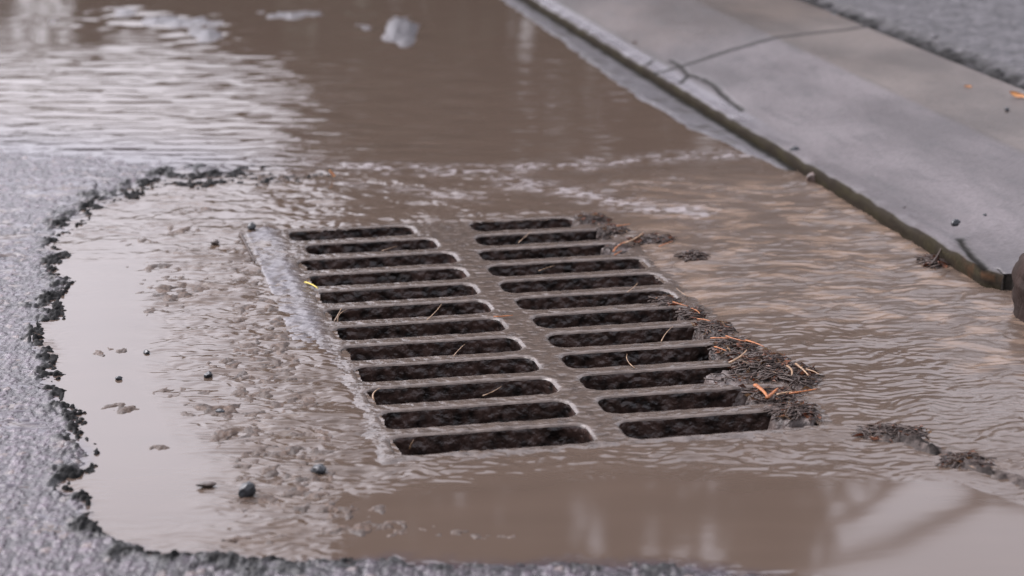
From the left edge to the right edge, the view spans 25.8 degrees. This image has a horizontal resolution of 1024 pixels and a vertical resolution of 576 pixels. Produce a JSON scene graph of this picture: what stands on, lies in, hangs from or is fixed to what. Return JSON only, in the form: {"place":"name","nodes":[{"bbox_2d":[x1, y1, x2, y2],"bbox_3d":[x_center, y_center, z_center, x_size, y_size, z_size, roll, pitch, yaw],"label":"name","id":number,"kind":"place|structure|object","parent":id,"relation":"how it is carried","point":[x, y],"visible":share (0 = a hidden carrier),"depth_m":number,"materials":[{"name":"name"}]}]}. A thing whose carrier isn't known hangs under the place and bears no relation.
{"place":"outdoors","nodes":[
{"label":"outdoors","id":0,"kind":"place"},
{"bbox_2d":[0,0,1023,575],"bbox_3d":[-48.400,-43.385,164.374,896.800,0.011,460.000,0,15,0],"label":"water","id":1,"kind":"structure","parent":0,"point":[472,110],"depth_m":3.77,"materials":[{"name":"brown liquid"}]},
{"bbox_2d":[196,482,215,486],"bbox_3d":[-0.394,0.253,2.884,0.028,0.007,0.012,-3,15,-12],"label":"stone","id":2,"kind":"object","parent":1,"relation":"on","point":[206,484],"visible":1,"depth_m":2.88,"materials":[{"name":"grey stone"}]},
{"bbox_2d":[204,371,211,377],"bbox_3d":[-0.454,0.129,3.347,0.012,0.008,0.018,2,15,9],"label":"stone","id":3,"kind":"object","parent":1,"relation":"on","point":[208,374],"visible":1,"depth_m":3.34,"materials":[{"name":"grey stone"}]},
{"bbox_2d":[211,239,219,244],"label":"stone","id":4,"kind":"object","parent":1,"relation":"on","point":[215,242],"visible":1,"depth_m":4.13,"materials":[{"name":"grey stone"}]},
{"bbox_2d":[238,481,255,497],"bbox_3d":[-0.338,0.257,2.851,0.025,0.022,0.020,-14,20,-42],"label":"stone","id":5,"kind":"object","parent":1,"relation":"in","point":[247,489],"visible":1,"depth_m":2.85,"materials":[{"name":"grey stone"}]},
{"bbox_2d":[247,222,255,229],"bbox_3d":[-0.492,-0.117,4.235,0.017,0.016,0.022,1,15,3],"label":"stone","id":6,"kind":"object","parent":1,"relation":"on","point":[251,226],"visible":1,"depth_m":4.23,"materials":[{"name":"grey stone"}]},
{"bbox_2d":[310,463,325,474],"bbox_3d":[-0.254,0.238,2.939,0.020,0.014,0.025,-8,17,-27],"label":"stone","id":7,"kind":"object","parent":1,"relation":"in","point":[320,468],"visible":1,"depth_m":2.93,"materials":[{"name":"grey stone"}]},
{"bbox_2d":[806,172,814,181],"bbox_3d":[0.628,-0.228,4.653,0.033,0.027,0.023,2,15,9],"label":"stone","id":8,"kind":"object","parent":1,"relation":"in","point":[810,176],"visible":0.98,"depth_m":4.64,"materials":[{"name":"grey stone"}]},
{"bbox_2d":[937,260,947,267],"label":"leaf","id":9,"kind":"object","parent":1,"relation":"on","point":[943,264],"visible":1,"depth_m":3.94,"materials":[{"name":"brown plant"}]},
{"bbox_2d":[0,0,1023,575],"bbox_3d":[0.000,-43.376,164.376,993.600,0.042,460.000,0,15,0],"label":"road","id":10,"kind":"structure","parent":0,"point":[44,464],"depth_m":3.19,"materials":[{"name":"grey asphalt"}]},
{"bbox_2d":[246,213,832,464],"bbox_3d":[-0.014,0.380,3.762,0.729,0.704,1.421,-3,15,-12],"label":"storm drain grate","id":11,"kind":"object","parent":10,"relation":"in","point":[548,358],"visible":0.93,"depth_m":3.57,"materials":[{"name":"metal"}]},
{"bbox_2d":[239,232,255,262],"bbox_3d":[-0.484,-0.075,4.099,0.006,0.003,0.231,-4,16,-13],"label":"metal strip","id":12,"kind":"object","parent":11,"relation":"attached to","point":[244,241],"visible":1,"depth_m":4.11,"materials":[{"name":"grey metal"}]},
{"bbox_2d":[570,211,611,226],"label":"debris clump","id":13,"kind":"object","parent":11,"relation":"on","point":[591,218],"visible":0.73,"depth_m":4.30,"materials":[{"name":"brown plant"}]},
{"bbox_2d":[595,223,630,239],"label":"debris clump","id":14,"kind":"object","parent":11,"relation":"on","point":[605,232],"visible":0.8,"depth_m":4.22,"materials":[{"name":"brown plant"}]},
{"bbox_2d":[601,242,633,254],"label":"debris clump","id":15,"kind":"object","parent":11,"relation":"on","point":[608,249],"visible":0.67,"depth_m":4.09,"materials":[{"name":"brown plant"}]},
{"bbox_2d":[628,237,641,242],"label":"leaf","id":16,"kind":"object","parent":11,"relation":"on","point":[636,240],"visible":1,"depth_m":4.13,"materials":[{"name":"brown plant"}]},
{"bbox_2d":[623,233,677,243],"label":"debris clump","id":17,"kind":"object","parent":11,"relation":"on","point":[653,238],"visible":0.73,"depth_m":4.16,"materials":[{"name":"brown plant"}]},
{"bbox_2d":[624,232,643,243],"bbox_3d":[0.228,-0.092,4.137,0.008,0.006,0.076,9,17,29],"label":"straw","id":18,"kind":"object","parent":17,"relation":"on","point":[633,239],"visible":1,"depth_m":4.12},
{"bbox_2d":[647,294,683,320],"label":"debris clump","id":19,"kind":"object","parent":11,"relation":"on","point":[666,300],"visible":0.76,"depth_m":3.74,"materials":[{"name":"brown plant"}]},
{"bbox_2d":[673,303,709,320],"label":"debris clump","id":20,"kind":"object","parent":11,"relation":"on","point":[687,313],"visible":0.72,"depth_m":3.66,"materials":[{"name":"brown plant"}]},
{"bbox_2d":[688,319,738,339],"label":"debris clump","id":21,"kind":"object","parent":11,"relation":"on","point":[704,329],"visible":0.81,"depth_m":3.58,"materials":[{"name":"brown plant"}]},
{"bbox_2d":[704,369,755,406],"bbox_3d":[0.326,0.156,3.334,0.085,0.060,0.100,0,15,0],"label":"debris clump","id":22,"kind":"object","parent":11,"relation":"on","point":[725,377],"visible":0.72,"depth_m":3.32,"materials":[{"name":"brown plant"}]},
{"bbox_2d":[705,334,759,359],"bbox_3d":[0.344,0.111,3.494,0.085,0.063,0.125,0,15,0],"label":"debris clump","id":23,"kind":"object","parent":11,"relation":"on","point":[733,346],"visible":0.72,"depth_m":3.47,"materials":[{"name":"brown plant"}]},
{"bbox_2d":[725,347,792,382],"bbox_3d":[0.379,0.136,3.390,0.115,0.069,0.189,0,15,0],"label":"debris clump","id":24,"kind":"object","parent":11,"relation":"on","point":[764,366],"visible":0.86,"depth_m":3.37,"materials":[{"name":"brown plant"}]},
{"bbox_2d":[728,349,746,363],"bbox_3d":[0.344,0.104,3.389,0.007,0.006,0.062,9,18,30],"label":"straw","id":25,"kind":"object","parent":24,"relation":"on","point":[735,359],"visible":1,"depth_m":3.38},
{"bbox_2d":[741,385,802,404],"bbox_3d":[0.380,0.177,3.255,0.092,0.061,0.090,0,15,0],"label":"debris clump","id":26,"kind":"object","parent":11,"relation":"on","point":[757,396],"visible":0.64,"depth_m":3.24,"materials":[{"name":"brown plant"}]},
{"bbox_2d":[753,384,768,398],"bbox_3d":[0.360,0.149,3.222,0.009,0.007,0.074,-3,15,-10],"label":"straw","id":27,"kind":"object","parent":26,"relation":"on","point":[760,388],"visible":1,"depth_m":3.22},
{"bbox_2d":[765,388,778,398],"bbox_3d":[0.374,0.151,3.214,0.007,0.007,0.038,10,18,32],"label":"straw","id":28,"kind":"object","parent":26,"relation":"on","point":[772,393],"visible":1,"depth_m":3.21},
{"bbox_2d":[776,391,792,395],"bbox_3d":[0.391,0.151,3.214,0.024,0.006,0.007,0,15,0],"label":"straw","id":29,"kind":"object","parent":26,"relation":"on","point":[777,394],"visible":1,"depth_m":3.21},
{"bbox_2d":[789,388,816,393],"bbox_3d":[0.419,0.149,3.222,0.043,0.006,0.005,-3,15,-12],"label":"straw","id":30,"kind":"object","parent":26,"relation":"on","point":[801,391],"visible":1,"depth_m":3.22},
{"bbox_2d":[764,400,821,429],"bbox_3d":[0.401,0.195,3.178,0.087,0.065,0.100,0,15,0],"label":"debris clump","id":31,"kind":"object","parent":11,"relation":"on","point":[796,414],"visible":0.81,"depth_m":3.15,"materials":[{"name":"brown plant"}]},
{"bbox_2d":[777,361,824,390],"bbox_3d":[0.425,0.150,3.349,0.085,0.064,0.150,0,15,0],"label":"debris clump","id":32,"kind":"object","parent":11,"relation":"on","point":[800,379],"visible":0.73,"depth_m":3.32,"materials":[{"name":"brown plant"}]},
{"bbox_2d":[794,363,808,375],"bbox_3d":[0.431,0.121,3.324,0.005,0.006,0.073,-2,15,-9],"label":"straw","id":33,"kind":"object","parent":32,"relation":"on","point":[798,365],"visible":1,"depth_m":3.33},
{"bbox_2d":[674,249,709,261],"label":"debris clump","id":34,"kind":"object","parent":10,"relation":"on","point":[693,255],"visible":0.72,"depth_m":4.02,"materials":[{"name":"brown plant"}]},
{"bbox_2d":[523,0,1023,289],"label":"kerb","id":35,"kind":"structure","parent":10,"relation":"on","point":[881,128],"depth_m":5.05,"materials":[{"name":"concrete"}]},
{"bbox_2d":[951,219,960,226],"bbox_3d":[0.799,-0.117,4.033,0.016,0.014,0.020,10,18,33],"label":"stone","id":36,"kind":"object","parent":35,"relation":"on","point":[955,222],"visible":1,"depth_m":4.03,"materials":[{"name":"grey stone"}]},
{"bbox_2d":[1010,91,1023,96],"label":"leaf","id":37,"kind":"object","parent":35,"relation":"on","point":[1015,94],"visible":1,"depth_m":4.90,"materials":[{"name":"orange plant"}]},
{"bbox_2d":[849,422,931,442],"bbox_3d":[0.524,0.220,3.097,0.125,0.060,0.085,0,15,0],"label":"debris clump","id":38,"kind":"object","parent":10,"relation":"on","point":[898,430],"visible":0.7,"depth_m":3.09,"materials":[{"name":"brown plant"}]},
{"bbox_2d":[914,253,950,268],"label":"debris clump","id":39,"kind":"object","parent":10,"relation":"on","point":[927,259],"visible":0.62,"depth_m":3.99,"materials":[{"name":"brown plant"}]},
{"bbox_2d":[934,450,996,469],"bbox_3d":[0.602,0.252,2.980,0.094,0.059,0.082,0,15,0],"label":"debris clump","id":40,"kind":"object","parent":10,"relation":"on","point":[954,461],"visible":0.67,"depth_m":2.97,"materials":[{"name":"brown plant"}]},
{"bbox_2d":[1011,253,1023,321],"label":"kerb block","id":41,"kind":"structure","parent":10,"relation":"on","point":[1017,273],"depth_m":3.64,"materials":[{"name":"grey concrete"}]},
{"bbox_2d":[789,146,799,150],"bbox_3d":[0.610,-0.293,4.816,0.020,0.025,0.022,-13,20,-40],"label":"stone","id":42,"kind":"object","parent":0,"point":[794,148],"visible":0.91,"depth_m":4.81,"materials":[{"name":"grey stone"}]},
{"bbox_2d":[800,0,1023,89],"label":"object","id":43,"kind":"structure","parent":0,"point":[985,37],"depth_m":5.86,"materials":[{"name":"concrete"}]}
]}

